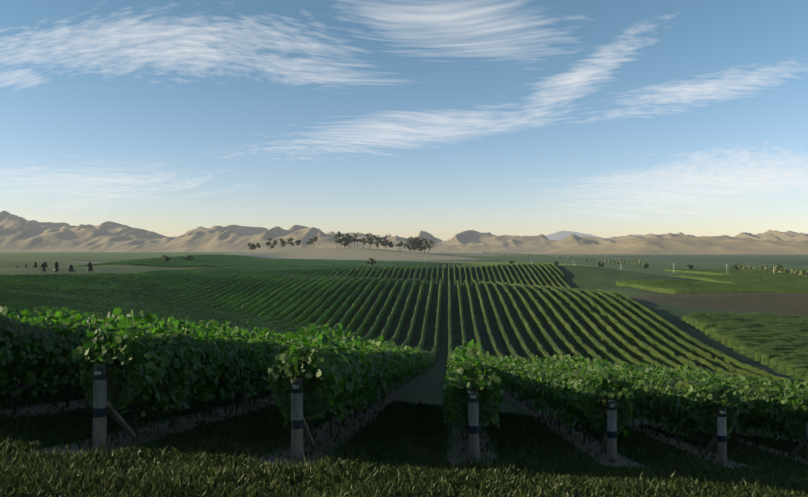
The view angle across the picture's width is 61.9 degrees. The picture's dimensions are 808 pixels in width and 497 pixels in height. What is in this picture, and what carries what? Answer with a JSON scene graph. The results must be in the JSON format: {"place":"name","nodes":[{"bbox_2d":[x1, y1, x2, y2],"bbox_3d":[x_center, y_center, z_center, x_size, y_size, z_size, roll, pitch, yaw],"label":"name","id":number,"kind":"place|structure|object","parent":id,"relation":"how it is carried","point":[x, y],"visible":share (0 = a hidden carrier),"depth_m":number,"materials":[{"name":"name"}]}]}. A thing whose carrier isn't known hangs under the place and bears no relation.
{"place":"outdoors","nodes":[
{"label":"outdoors","id":0,"kind":"place"},
{"bbox_2d":[0,248,807,496],"bbox_3d":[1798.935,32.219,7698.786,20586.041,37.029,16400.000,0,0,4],"label":"ground","id":1,"kind":"structure","parent":0,"point":[673,309],"depth_m":189.81,"materials":[{"name":"green plant"}]},
{"bbox_2d":[92,364,135,447],"bbox_3d":[-4.621,2.585,10.773,0.226,1.600,1.182,0,0,4],"label":"end post","id":2,"kind":"object","parent":1,"relation":"on","point":[102,405],"visible":0.92,"depth_m":10.22,"materials":[{"name":"grey wood"}]},
{"bbox_2d":[291,378,314,457],"bbox_3d":[-1.689,2.906,11.310,0.213,1.600,1.176,0,0,4],"label":"end post","id":3,"kind":"object","parent":1,"relation":"on","point":[299,426],"visible":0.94,"depth_m":10.76,"materials":[{"name":"grey wood"}]},
{"bbox_2d":[74,255,622,269],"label":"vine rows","id":4,"kind":"object","parent":1,"relation":"on","point":[213,260],"visible":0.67,"depth_m":673.26,"materials":[{"name":"green plant"}]},
{"bbox_2d":[0,316,806,436],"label":"vine rows","id":5,"kind":"object","parent":1,"relation":"on","point":[17,329],"visible":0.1,"depth_m":13.34,"materials":[{"name":"green plant"}]},
{"bbox_2d":[0,377,807,496],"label":"grass","id":6,"kind":"structure","parent":1,"relation":"on","point":[558,469],"depth_m":11.08,"materials":[{"name":"green plant"}]},
{"bbox_2d":[0,306,807,440],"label":"vine leaves","id":7,"kind":"object","parent":1,"relation":"on","point":[339,364],"visible":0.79,"depth_m":14.35,"materials":[{"name":"green plant"}]},
{"bbox_2d":[0,262,807,389],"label":"vine rows","id":8,"kind":"object","parent":1,"relation":"on","point":[250,298],"visible":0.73,"depth_m":176.37,"materials":[{"name":"green plant"}]},
{"bbox_2d":[12,373,796,456],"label":"vine trunks","id":9,"kind":"object","parent":1,"relation":"on","point":[136,430],"visible":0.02,"depth_m":15.51,"materials":[{"name":"brown wood"}]},
{"bbox_2d":[42,236,801,275],"bbox_3d":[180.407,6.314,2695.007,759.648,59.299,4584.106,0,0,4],"label":"tree trunks","id":10,"kind":"object","parent":1,"relation":"on","point":[354,247],"visible":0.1,"depth_m":1297.15,"materials":[{"name":"brown plant"}]},
{"bbox_2d":[16,262,92,271],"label":"trees","id":11,"kind":"object","parent":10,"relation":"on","point":[71,268],"visible":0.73,"depth_m":432.95,"materials":[{"name":"green plant"}]},
{"bbox_2d":[247,231,434,250],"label":"trees","id":12,"kind":"object","parent":10,"relation":"on","point":[347,240],"visible":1,"depth_m":1293.99,"materials":[{"name":"green plant"}]},
{"bbox_2d":[162,255,782,269],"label":"trees","id":13,"kind":"object","parent":10,"relation":"on","point":[371,261],"visible":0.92,"depth_m":649.32,"materials":[{"name":"green plant"}]},
{"bbox_2d":[468,389,479,458],"bbox_3d":[1.315,3.407,12.856,0.226,1.600,1.176,0,0,4],"label":"end post","id":14,"kind":"object","parent":1,"relation":"on","point":[473,420],"visible":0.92,"depth_m":12.31,"materials":[{"name":"grey wood"}]},
{"bbox_2d":[244,377,760,433],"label":"vine posts","id":15,"kind":"object","parent":1,"relation":"on","point":[245,404],"depth_m":21.31,"materials":[{"name":"grey wood"}]},
{"bbox_2d":[424,258,776,273],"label":"frost fan poles","id":16,"kind":"object","parent":1,"relation":"on","point":[621,262],"visible":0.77,"depth_m":528.27,"materials":[{"name":"grey metal"}]},
{"bbox_2d":[600,399,616,460],"bbox_3d":[4.329,3.920,14.400,0.202,1.600,1.178,0,0,4],"label":"end post","id":17,"kind":"object","parent":1,"relation":"on","point":[610,439],"visible":0.92,"depth_m":13.84,"materials":[{"name":"grey wood"}]},
{"bbox_2d":[483,251,807,275],"bbox_3d":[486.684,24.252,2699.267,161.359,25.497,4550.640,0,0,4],"label":"tree row","id":18,"kind":"object","parent":1,"relation":"on","point":[793,271],"visible":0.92,"depth_m":783.74,"materials":[{"name":"green plant"}]},
{"bbox_2d":[616,268,807,381],"bbox_3d":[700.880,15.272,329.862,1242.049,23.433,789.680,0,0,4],"label":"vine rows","id":19,"kind":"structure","parent":1,"relation":"on","point":[778,341],"depth_m":161.57,"materials":[{"name":"green plant"}]},
{"bbox_2d":[704,406,726,462],"bbox_3d":[7.334,4.445,15.947,0.209,1.600,1.177,0,0,4],"label":"end post","id":20,"kind":"object","parent":1,"relation":"on","point":[720,437],"visible":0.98,"depth_m":15.39,"materials":[{"name":"grey wood"}]},
{"bbox_2d":[790,413,807,461],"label":"end post","id":21,"kind":"object","parent":1,"relation":"on","point":[797,449],"visible":0.94,"depth_m":17.38,"materials":[{"name":"grey wood"}]},
{"bbox_2d":[0,210,807,252],"bbox_3d":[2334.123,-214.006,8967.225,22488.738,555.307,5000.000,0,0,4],"label":"mountain range","id":22,"kind":"structure","parent":0,"point":[19,234],"depth_m":7354.91,"materials":[{"name":"brown stone"}]},
{"bbox_2d":[0,0,807,240],"label":"sky","id":23,"kind":"structure","parent":0,"point":[444,119],"materials":[{"name":"blue"}]},
{"bbox_2d":[545,231,639,239],"bbox_3d":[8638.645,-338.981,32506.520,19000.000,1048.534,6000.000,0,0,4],"label":"distant mountains","id":24,"kind":"structure","parent":0,"point":[560,235],"depth_m":31278.08,"materials":[{"name":"grey stone"}]},
{"bbox_2d":[505,235,807,254],"bbox_3d":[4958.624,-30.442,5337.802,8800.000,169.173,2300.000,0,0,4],"label":"foothills","id":25,"kind":"structure","parent":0,"point":[724,245],"depth_m":4854.06,"materials":[{"name":"brown soil"}]}
]}

